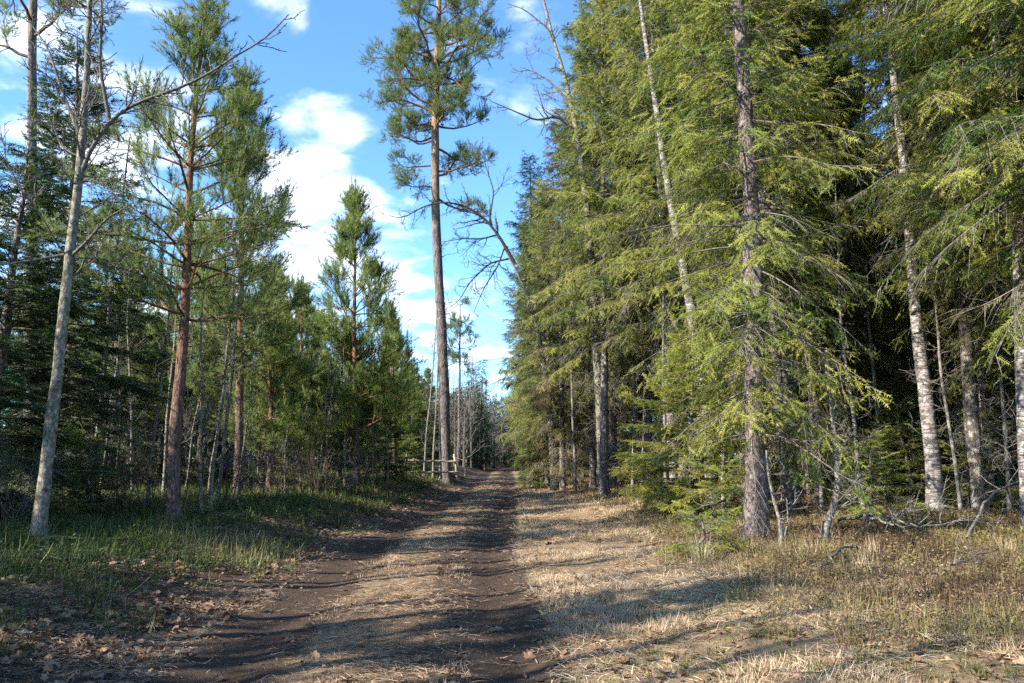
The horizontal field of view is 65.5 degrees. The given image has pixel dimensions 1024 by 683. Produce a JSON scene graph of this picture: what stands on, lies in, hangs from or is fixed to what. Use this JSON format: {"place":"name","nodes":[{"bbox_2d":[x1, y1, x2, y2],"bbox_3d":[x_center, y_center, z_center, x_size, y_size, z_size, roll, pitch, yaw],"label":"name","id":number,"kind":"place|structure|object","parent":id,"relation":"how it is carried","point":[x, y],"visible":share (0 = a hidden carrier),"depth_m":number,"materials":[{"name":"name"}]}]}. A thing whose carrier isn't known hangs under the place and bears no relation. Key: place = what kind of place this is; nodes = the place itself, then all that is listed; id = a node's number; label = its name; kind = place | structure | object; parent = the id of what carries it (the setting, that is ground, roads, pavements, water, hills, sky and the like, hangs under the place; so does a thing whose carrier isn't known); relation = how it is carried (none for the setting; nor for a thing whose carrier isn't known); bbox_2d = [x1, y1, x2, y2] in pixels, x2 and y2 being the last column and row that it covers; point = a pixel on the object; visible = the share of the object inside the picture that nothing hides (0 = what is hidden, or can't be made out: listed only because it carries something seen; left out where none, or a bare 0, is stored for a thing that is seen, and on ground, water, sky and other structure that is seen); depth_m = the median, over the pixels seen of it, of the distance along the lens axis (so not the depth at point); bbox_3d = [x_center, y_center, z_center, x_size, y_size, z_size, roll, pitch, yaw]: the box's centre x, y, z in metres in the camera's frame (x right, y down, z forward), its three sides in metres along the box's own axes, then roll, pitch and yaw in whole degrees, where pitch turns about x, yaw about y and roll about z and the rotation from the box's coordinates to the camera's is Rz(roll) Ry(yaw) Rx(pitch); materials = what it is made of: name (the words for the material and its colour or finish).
{"place":"outdoors","nodes":[
{"label":"outdoors","id":0,"kind":"place"},
{"bbox_2d":[0,459,512,682],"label":"ground","id":1,"kind":"structure","parent":0,"point":[472,472],"depth_m":8.35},
{"bbox_2d":[0,419,61,530],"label":"bare shrub","id":2,"kind":"object","parent":1,"relation":"on","point":[4,513],"visible":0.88,"depth_m":11.89,"materials":[{"name":"plant"}]},
{"bbox_2d":[0,432,74,525],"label":"bare shrub","id":3,"kind":"object","parent":1,"relation":"on","point":[29,486],"visible":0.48,"depth_m":12.92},
{"bbox_2d":[0,0,129,487],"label":"pine tree","id":4,"kind":"object","parent":1,"relation":"on","point":[32,33],"visible":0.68,"depth_m":26.29,"materials":[{"name":"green plant"}]},
{"bbox_2d":[0,131,131,520],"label":"spruce tree","id":5,"kind":"object","parent":1,"relation":"on","point":[43,306],"visible":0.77,"depth_m":14.67,"materials":[{"name":"green plant"}]},
{"bbox_2d":[31,426,140,519],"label":"young spruce","id":6,"kind":"object","parent":1,"relation":"on","point":[87,505],"visible":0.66,"depth_m":15.03,"materials":[{"name":"green plant"}]},
{"bbox_2d":[0,24,177,511],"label":"spruce tree","id":7,"kind":"object","parent":1,"relation":"on","point":[112,383],"visible":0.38,"depth_m":17.12,"materials":[{"name":"green plant"}]},
{"bbox_2d":[21,420,160,521],"bbox_3d":[-7.699,2.297,14.138,2.802,1.932,1.585,-2,-8,11],"label":"bare shrub","id":8,"kind":"object","parent":1,"relation":"on","point":[61,486],"visible":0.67,"depth_m":14.33,"materials":[{"name":"plant"}]},
{"bbox_2d":[38,138,145,499],"bbox_3d":[-8.852,-0.423,16.958,1.750,8.185,1.514,2,-9,-12],"label":"bare sapling","id":9,"kind":"object","parent":1,"relation":"on","point":[106,355],"visible":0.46,"depth_m":16.93,"materials":[{"name":"grey plant"}]},
{"bbox_2d":[55,226,175,489],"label":"spruce tree","id":10,"kind":"object","parent":1,"relation":"on","point":[91,358],"visible":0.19,"depth_m":23.83,"materials":[{"name":"green plant"}]},
{"bbox_2d":[78,231,176,485],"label":"pine tree","id":11,"kind":"object","parent":1,"relation":"on","point":[155,348],"visible":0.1,"depth_m":26.67,"materials":[{"name":"green plant"}]},
{"bbox_2d":[110,261,149,488],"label":"bare sapling","id":12,"kind":"object","parent":1,"relation":"on","point":[129,374],"visible":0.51,"depth_m":22.83,"materials":[{"name":"grey plant"}]},
{"bbox_2d":[99,423,166,516],"bbox_3d":[-7.092,2.460,14.992,1.437,1.840,1.319,2,-9,-15],"label":"bare shrub","id":13,"kind":"object","parent":1,"relation":"on","point":[122,493],"visible":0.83,"depth_m":14.93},
{"bbox_2d":[105,420,189,509],"bbox_3d":[-7.535,2.668,16.953,1.522,1.854,2.690,-2,-9,13],"label":"bare shrub","id":14,"kind":"object","parent":1,"relation":"on","point":[152,472],"visible":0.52,"depth_m":16.69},
{"bbox_2d":[0,0,303,540],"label":"bare tree","id":15,"kind":"object","parent":1,"relation":"on","point":[40,516],"visible":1,"depth_m":10.81,"materials":[{"name":"grey plant"}]},
{"bbox_2d":[128,245,196,504],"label":"bare sapling","id":16,"kind":"object","parent":1,"relation":"on","point":[158,404],"visible":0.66,"depth_m":17.94,"materials":[{"name":"grey plant"}]},
{"bbox_2d":[16,0,313,524],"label":"pine tree","id":17,"kind":"object","parent":1,"relation":"on","point":[188,47],"visible":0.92,"depth_m":14.05,"materials":[{"name":"green plant"}]},
{"bbox_2d":[122,323,218,483],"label":"spruce tree","id":18,"kind":"object","parent":1,"relation":"on","point":[162,444],"visible":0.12,"depth_m":27.42,"materials":[{"name":"green plant"}]},
{"bbox_2d":[121,221,226,472],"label":"pine tree","id":19,"kind":"object","parent":1,"relation":"on","point":[170,345],"visible":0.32,"depth_m":25.62,"materials":[{"name":"green plant"}]},
{"bbox_2d":[143,234,204,491],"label":"bare sapling","id":20,"kind":"object","parent":1,"relation":"on","point":[167,426],"visible":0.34,"depth_m":20.84,"materials":[{"name":"grey plant"}]},
{"bbox_2d":[176,232,246,481],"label":"pine tree","id":21,"kind":"object","parent":1,"relation":"on","point":[216,374],"visible":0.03,"depth_m":29.66,"materials":[{"name":"green plant"}]},
{"bbox_2d":[166,295,258,512],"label":"bare sapling","id":22,"kind":"object","parent":1,"relation":"on","point":[202,399],"visible":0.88,"depth_m":16.34,"materials":[{"name":"brown plant"}]},
{"bbox_2d":[183,187,261,502],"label":"bare sapling","id":23,"kind":"object","parent":1,"relation":"on","point":[223,445],"visible":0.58,"depth_m":18.34,"materials":[{"name":"grey plant"}]},
{"bbox_2d":[189,238,258,510],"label":"bare sapling","id":24,"kind":"object","parent":1,"relation":"on","point":[214,453],"visible":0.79,"depth_m":17.22,"materials":[{"name":"grey plant"}]},
{"bbox_2d":[192,352,255,481],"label":"spruce tree","id":25,"kind":"object","parent":1,"relation":"on","point":[219,449],"visible":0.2,"depth_m":29.39,"materials":[{"name":"green plant"}]},
{"bbox_2d":[0,465,463,669],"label":"bank grass","id":26,"kind":"structure","parent":1,"relation":"on","point":[91,526],"depth_m":11.55,"materials":[{"name":"plant"}]},
{"bbox_2d":[190,411,277,504],"bbox_3d":[-6.480,2.683,18.463,1.798,2.303,1.651,-8,-11,43],"label":"bare shrub","id":27,"kind":"object","parent":1,"relation":"on","point":[235,483],"visible":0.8,"depth_m":18.18,"materials":[{"name":"plant"}]},
{"bbox_2d":[165,53,313,494],"bbox_3d":[-7.457,-2.106,22.182,4.046,12.793,4.165,0,-8,-1],"label":"pine tree","id":28,"kind":"object","parent":1,"relation":"on","point":[241,343],"visible":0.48,"depth_m":21.97,"materials":[{"name":"green plant"}]},
{"bbox_2d":[205,271,336,487],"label":"pine tree","id":29,"kind":"object","parent":1,"relation":"on","point":[270,422],"visible":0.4,"depth_m":23.59,"materials":[{"name":"green plant"}]},
{"bbox_2d":[223,420,325,502],"bbox_3d":[-5.787,2.777,18.333,1.729,2.107,3.057,-5,-9,28],"label":"bare shrub","id":30,"kind":"object","parent":1,"relation":"on","point":[266,470],"visible":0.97,"depth_m":18.46,"materials":[{"name":"plant"}]},
{"bbox_2d":[251,267,325,482],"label":"pine tree","id":31,"kind":"object","parent":1,"relation":"on","point":[291,290],"visible":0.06,"depth_m":29.76,"materials":[{"name":"green plant"}]},
{"bbox_2d":[260,280,341,482],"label":"pine tree","id":32,"kind":"object","parent":1,"relation":"on","point":[306,325],"visible":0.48,"depth_m":26.78,"materials":[{"name":"green plant"}]},
{"bbox_2d":[271,430,330,494],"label":"young spruce","id":33,"kind":"object","parent":1,"relation":"on","point":[302,444],"visible":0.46,"depth_m":22.92,"materials":[{"name":"green plant"}]},
{"bbox_2d":[265,430,341,499],"bbox_3d":[-5.060,3.203,20.466,1.536,1.872,2.716,-3,-9,17],"label":"bare shrub","id":34,"kind":"object","parent":1,"relation":"on","point":[298,477],"visible":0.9,"depth_m":20.20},
{"bbox_2d":[303,309,395,482],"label":"pine tree","id":35,"kind":"object","parent":1,"relation":"on","point":[364,434],"visible":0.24,"depth_m":28.60,"materials":[{"name":"green plant"}]},
{"bbox_2d":[288,175,428,485],"bbox_3d":[-5.344,-0.454,27.988,4.873,11.180,5.211,7,-11,-40],"label":"pine tree","id":36,"kind":"object","parent":1,"relation":"on","point":[353,228],"visible":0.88,"depth_m":27.24,"materials":[{"name":"green plant"}]},
{"bbox_2d":[360,413,421,480],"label":"young spruce","id":37,"kind":"object","parent":1,"relation":"on","point":[400,465],"visible":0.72,"depth_m":32.55,"materials":[{"name":"green plant"}]},
{"bbox_2d":[361,316,427,471],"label":"pine tree","id":38,"kind":"object","parent":1,"relation":"on","point":[416,406],"visible":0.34,"depth_m":36.08,"materials":[{"name":"green plant"}]},
{"bbox_2d":[383,364,437,465],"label":"pine tree","id":39,"kind":"object","parent":1,"relation":"on","point":[422,415],"visible":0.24,"depth_m":45.91,"materials":[{"name":"green plant"}]},
{"bbox_2d":[411,305,450,476],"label":"bare sapling","id":40,"kind":"object","parent":1,"relation":"on","point":[426,437],"visible":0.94,"depth_m":41.31,"materials":[{"name":"grey plant"}]},
{"bbox_2d":[356,0,511,485],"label":"pine tree","id":41,"kind":"object","parent":1,"relation":"on","point":[406,44],"visible":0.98,"depth_m":44.35,"materials":[{"name":"green plant"}]},
{"bbox_2d":[446,295,482,464],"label":"pine tree","id":42,"kind":"object","parent":1,"relation":"on","point":[453,355],"visible":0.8,"depth_m":88.64,"materials":[{"name":"green plant"}]},
{"bbox_2d":[243,358,691,472],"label":"woods","id":43,"kind":"object","parent":1,"relation":"on","point":[484,448],"visible":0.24,"depth_m":93.72,"materials":[{"name":"plant"}]},
{"bbox_2d":[106,467,612,682],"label":"dirt road","id":44,"kind":"structure","parent":0,"point":[254,657],"depth_m":7.53,"materials":[{"name":"soil"}]},
{"bbox_2d":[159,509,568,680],"bbox_3d":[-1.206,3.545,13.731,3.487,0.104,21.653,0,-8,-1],"label":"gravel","id":45,"kind":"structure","parent":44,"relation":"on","point":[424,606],"depth_m":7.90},
{"bbox_2d":[0,490,1023,682],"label":"twig litter","id":46,"kind":"object","parent":44,"relation":"on","point":[1008,679],"visible":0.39,"depth_m":7.39,"materials":[{"name":"wood"}]},
{"bbox_2d":[0,0,909,459],"label":"sky","id":47,"kind":"structure","parent":0,"point":[316,85],"materials":[{"name":"blue"}]},
{"bbox_2d":[0,476,1023,682],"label":"dry grass","id":48,"kind":"structure","parent":0,"point":[566,534],"depth_m":8.21,"materials":[{"name":"plant"}]},
{"bbox_2d":[507,461,1023,682],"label":"ground","id":49,"kind":"structure","parent":0,"point":[755,645],"depth_m":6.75,"materials":[{"name":"plant"}]},
{"bbox_2d":[375,137,559,490],"bbox_3d":[-2.003,-1.578,36.400,8.664,16.822,2.986,0,-8,-1],"label":"bare tree","id":50,"kind":"object","parent":49,"relation":"on","point":[513,262],"visible":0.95,"depth_m":36.73,"materials":[{"name":"grey plant"}]},
{"bbox_2d":[0,429,1023,682],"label":"fallen leaves","id":51,"kind":"object","parent":49,"relation":"on","point":[48,663],"depth_m":6.89,"materials":[{"name":"plant"}]},
{"bbox_2d":[492,213,557,451],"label":"spruce tree","id":52,"kind":"object","parent":49,"relation":"on","point":[501,408],"visible":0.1,"depth_m":58.16,"materials":[{"name":"green plant"}]},
{"bbox_2d":[499,196,569,472],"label":"spruce tree","id":53,"kind":"object","parent":49,"relation":"on","point":[516,405],"visible":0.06,"depth_m":51.60,"materials":[{"name":"green plant"}]},
{"bbox_2d":[489,150,580,480],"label":"spruce tree","id":54,"kind":"object","parent":49,"relation":"on","point":[514,364],"visible":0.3,"depth_m":45.97,"materials":[{"name":"green plant"}]},
{"bbox_2d":[495,176,596,488],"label":"spruce tree","id":55,"kind":"object","parent":49,"relation":"on","point":[528,420],"visible":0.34,"depth_m":39.40,"materials":[{"name":"green plant"}]},
{"bbox_2d":[513,404,579,489],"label":"young spruce","id":56,"kind":"object","parent":49,"relation":"on","point":[542,476],"visible":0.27,"depth_m":38.94,"materials":[{"name":"green plant"}]},
{"bbox_2d":[491,0,627,490],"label":"bare tree","id":57,"kind":"object","parent":49,"relation":"on","point":[597,367],"visible":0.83,"depth_m":30.21,"materials":[{"name":"grey plant"}]},
{"bbox_2d":[511,112,608,490],"bbox_3d":[2.175,-1.855,35.203,4.595,17.714,5.047,-3,-9,18],"label":"spruce tree","id":58,"kind":"object","parent":49,"relation":"on","point":[548,401],"visible":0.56,"depth_m":34.61,"materials":[{"name":"green plant"}]},
{"bbox_2d":[552,259,591,491],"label":"slim tree","id":59,"kind":"object","parent":49,"relation":"on","point":[574,449],"visible":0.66,"depth_m":33.02,"materials":[{"name":"grey wood"}]},
{"bbox_2d":[562,123,599,487],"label":"slim tree","id":60,"kind":"object","parent":49,"relation":"on","point":[593,479],"visible":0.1,"depth_m":34.22,"materials":[{"name":"grey wood"}]},
{"bbox_2d":[513,0,680,495],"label":"spruce tree","id":61,"kind":"object","parent":49,"relation":"on","point":[602,285],"visible":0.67,"depth_m":29.38,"materials":[{"name":"green plant"}]},
{"bbox_2d":[540,0,661,488],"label":"spruce tree","id":62,"kind":"object","parent":49,"relation":"on","point":[613,424],"visible":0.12,"depth_m":33.92,"materials":[{"name":"green plant"}]},
{"bbox_2d":[579,49,678,483],"bbox_3d":[6.052,-3.794,38.428,6.639,21.616,6.191,6,-10,-29],"label":"spruce tree","id":63,"kind":"object","parent":49,"relation":"on","point":[639,412],"visible":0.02,"depth_m":37.38,"materials":[{"name":"green plant"}]},
{"bbox_2d":[559,0,714,493],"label":"spruce tree","id":64,"kind":"object","parent":49,"relation":"on","point":[648,417],"visible":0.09,"depth_m":30.45,"materials":[{"name":"green plant"}]},
{"bbox_2d":[562,0,735,488],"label":"spruce tree","id":65,"kind":"object","parent":49,"relation":"on","point":[633,101],"visible":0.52,"depth_m":27.06,"materials":[{"name":"green plant"}]},
{"bbox_2d":[620,0,720,503],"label":"birch tree","id":66,"kind":"object","parent":49,"relation":"on","point":[655,103],"visible":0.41,"depth_m":25.16,"materials":[{"name":"grey plant"}]},
{"bbox_2d":[607,324,773,519],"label":"young spruce","id":67,"kind":"object","parent":49,"relation":"on","point":[653,489],"visible":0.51,"depth_m":19.85,"materials":[{"name":"green plant"}]},
{"bbox_2d":[653,500,751,559],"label":"young spruce","id":68,"kind":"object","parent":49,"relation":"on","point":[693,521],"visible":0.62,"depth_m":11.45,"materials":[{"name":"green plant"}]},
{"bbox_2d":[659,398,776,525],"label":"young spruce","id":69,"kind":"object","parent":49,"relation":"on","point":[721,490],"visible":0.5,"depth_m":17.58,"materials":[{"name":"green plant"}]},
{"bbox_2d":[634,0,842,501],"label":"spruce tree","id":70,"kind":"object","parent":49,"relation":"on","point":[681,315],"visible":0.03,"depth_m":25.87,"materials":[{"name":"green plant"}]},
{"bbox_2d":[601,0,891,507],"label":"spruce tree","id":71,"kind":"object","parent":49,"relation":"on","point":[671,53],"visible":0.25,"depth_m":20.82,"materials":[{"name":"green plant"}]},
{"bbox_2d":[600,0,900,543],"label":"spruce tree","id":72,"kind":"object","parent":49,"relation":"on","point":[754,250],"visible":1,"depth_m":13.83,"materials":[{"name":"green plant"}]},
{"bbox_2d":[653,0,877,515],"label":"spruce tree","id":73,"kind":"object","parent":49,"relation":"on","point":[785,476],"visible":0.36,"depth_m":19.34,"materials":[{"name":"green plant"}]},
{"bbox_2d":[651,0,904,507],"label":"spruce tree","id":74,"kind":"object","parent":49,"relation":"on","point":[824,85],"visible":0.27,"depth_m":21.51,"materials":[{"name":"green plant"}]},
{"bbox_2d":[765,450,808,545],"bbox_3d":[4.279,2.486,12.273,0.764,1.614,0.489,0,-8,-1],"label":"dead stem","id":75,"kind":"object","parent":49,"relation":"on","point":[780,530],"visible":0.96,"depth_m":12.32,"materials":[{"name":"grey wood"}]},
{"bbox_2d":[559,476,1023,651],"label":"heath plants","id":76,"kind":"object","parent":49,"relation":"on","point":[940,537],"visible":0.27,"depth_m":10.04,"materials":[{"name":"plant"}]},
{"bbox_2d":[693,0,908,503],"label":"spruce tree","id":77,"kind":"object","parent":49,"relation":"on","point":[862,256],"visible":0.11,"depth_m":23.42,"materials":[{"name":"green plant"}]},
{"bbox_2d":[780,184,860,509],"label":"slim tree","id":78,"kind":"object","parent":49,"relation":"on","point":[821,499],"visible":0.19,"depth_m":19.99,"materials":[{"name":"plant"}]},
{"bbox_2d":[795,328,884,541],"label":"slim tree","id":79,"kind":"object","parent":49,"relation":"on","point":[827,521],"visible":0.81,"depth_m":12.97,"materials":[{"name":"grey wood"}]},
{"bbox_2d":[807,157,881,510],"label":"slim tree","id":80,"kind":"object","parent":49,"relation":"on","point":[854,419],"visible":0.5,"depth_m":19.43,"materials":[{"name":"plant"}]},
{"bbox_2d":[798,410,892,505],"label":"young spruce","id":81,"kind":"object","parent":49,"relation":"on","point":[832,478],"visible":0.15,"depth_m":22.42,"materials":[{"name":"green plant"}]},
{"bbox_2d":[769,31,942,497],"bbox_3d":[10.646,-2.500,26.079,5.383,16.084,5.275,-1,-8,5],"label":"spruce tree","id":82,"kind":"object","parent":49,"relation":"on","point":[881,375],"visible":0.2,"depth_m":25.09,"materials":[{"name":"green plant"}]},
{"bbox_2d":[804,423,936,525],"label":"young spruce","id":83,"kind":"object","parent":49,"relation":"on","point":[869,448],"visible":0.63,"depth_m":16.81,"materials":[{"name":"green plant"}]},
{"bbox_2d":[844,135,907,505],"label":"slim tree","id":84,"kind":"object","parent":49,"relation":"on","point":[874,384],"visible":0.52,"depth_m":22.02,"materials":[{"name":"plant"}]},
{"bbox_2d":[833,268,918,489],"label":"spruce tree","id":85,"kind":"object","parent":49,"relation":"on","point":[894,448],"visible":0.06,"depth_m":31.45,"materials":[{"name":"green plant"}]},
{"bbox_2d":[855,0,945,510],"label":"birch tree","id":86,"kind":"object","parent":49,"relation":"on","point":[932,461],"visible":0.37,"depth_m":19.32,"materials":[{"name":"white plant"}]},
{"bbox_2d":[809,0,1012,488],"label":"spruce tree","id":87,"kind":"object","parent":49,"relation":"on","point":[901,354],"visible":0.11,"depth_m":28.20,"materials":[{"name":"green plant"}]},
{"bbox_2d":[856,396,967,505],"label":"young spruce","id":88,"kind":"object","parent":49,"relation":"on","point":[907,465],"visible":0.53,"depth_m":20.87,"materials":[{"name":"green plant"}]},
{"bbox_2d":[827,460,1004,534],"bbox_3d":[6.702,3.006,14.085,2.728,1.960,3.573,0,-8,-1],"label":"fallen branch","id":89,"kind":"object","parent":49,"relation":"on","point":[887,518],"visible":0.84,"depth_m":13.30,"materials":[{"name":"grey wood"}]},
{"bbox_2d":[809,0,1023,471],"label":"spruce tree","id":90,"kind":"object","parent":49,"relation":"on","point":[933,161],"visible":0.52,"depth_m":16.12,"materials":[{"name":"green plant"}]},
{"bbox_2d":[819,0,1023,514],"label":"spruce tree","id":91,"kind":"object","parent":49,"relation":"on","point":[970,425],"visible":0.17,"depth_m":19.06,"materials":[{"name":"green plant"}]},
{"bbox_2d":[846,0,1023,384],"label":"spruce tree","id":92,"kind":"object","parent":49,"relation":"on","point":[998,139],"visible":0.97,"depth_m":13.86,"materials":[{"name":"green plant"}]},
{"bbox_2d":[868,6,1015,499],"bbox_3d":[13.168,-5.028,23.279,5.657,19.751,6.066,-3,-8,13],"label":"spruce tree","id":93,"kind":"object","parent":49,"relation":"on","point":[928,308],"visible":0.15,"depth_m":22.56,"materials":[{"name":"green plant"}]},
{"bbox_2d":[868,0,1023,510],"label":"spruce tree","id":94,"kind":"object","parent":49,"relation":"on","point":[974,50],"visible":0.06,"depth_m":18.80,"materials":[{"name":"green plant"}]},
{"bbox_2d":[897,216,1003,513],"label":"slim tree","id":95,"kind":"object","parent":49,"relation":"on","point":[953,449],"visible":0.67,"depth_m":18.79,"materials":[{"name":"grey wood"}]},
{"bbox_2d":[932,46,969,503],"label":"birch tree","id":96,"kind":"object","parent":49,"relation":"on","point":[959,405],"depth_m":23.11,"materials":[{"name":"grey plant"}]},
{"bbox_2d":[885,11,1023,503],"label":"spruce tree","id":97,"kind":"object","parent":49,"relation":"on","point":[1008,368],"visible":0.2,"depth_m":18.73,"materials":[{"name":"green plant"}]},
{"bbox_2d":[904,295,1011,501],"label":"spruce tree","id":98,"kind":"object","parent":49,"relation":"on","point":[938,422],"visible":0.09,"depth_m":24.78,"materials":[{"name":"green plant"}]},
{"bbox_2d":[938,407,1019,510],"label":"young spruce","id":99,"kind":"object","parent":49,"relation":"on","point":[985,461],"visible":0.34,"depth_m":19.46,"materials":[{"name":"green plant"}]},
{"bbox_2d":[944,338,1018,492],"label":"spruce tree","id":100,"kind":"object","parent":49,"relation":"on","point":[1010,433],"visible":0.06,"depth_m":26.07,"materials":[{"name":"green plant"}]},
{"bbox_2d":[953,137,1018,511],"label":"slim tree","id":101,"kind":"object","parent":49,"relation":"on","point":[1004,426],"visible":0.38,"depth_m":18.14,"materials":[{"name":"plant"}]},
{"bbox_2d":[958,3,1023,528],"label":"birch tree","id":102,"kind":"object","parent":49,"relation":"on","point":[1019,369],"visible":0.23,"depth_m":15.20,"materials":[{"name":"white plant"}]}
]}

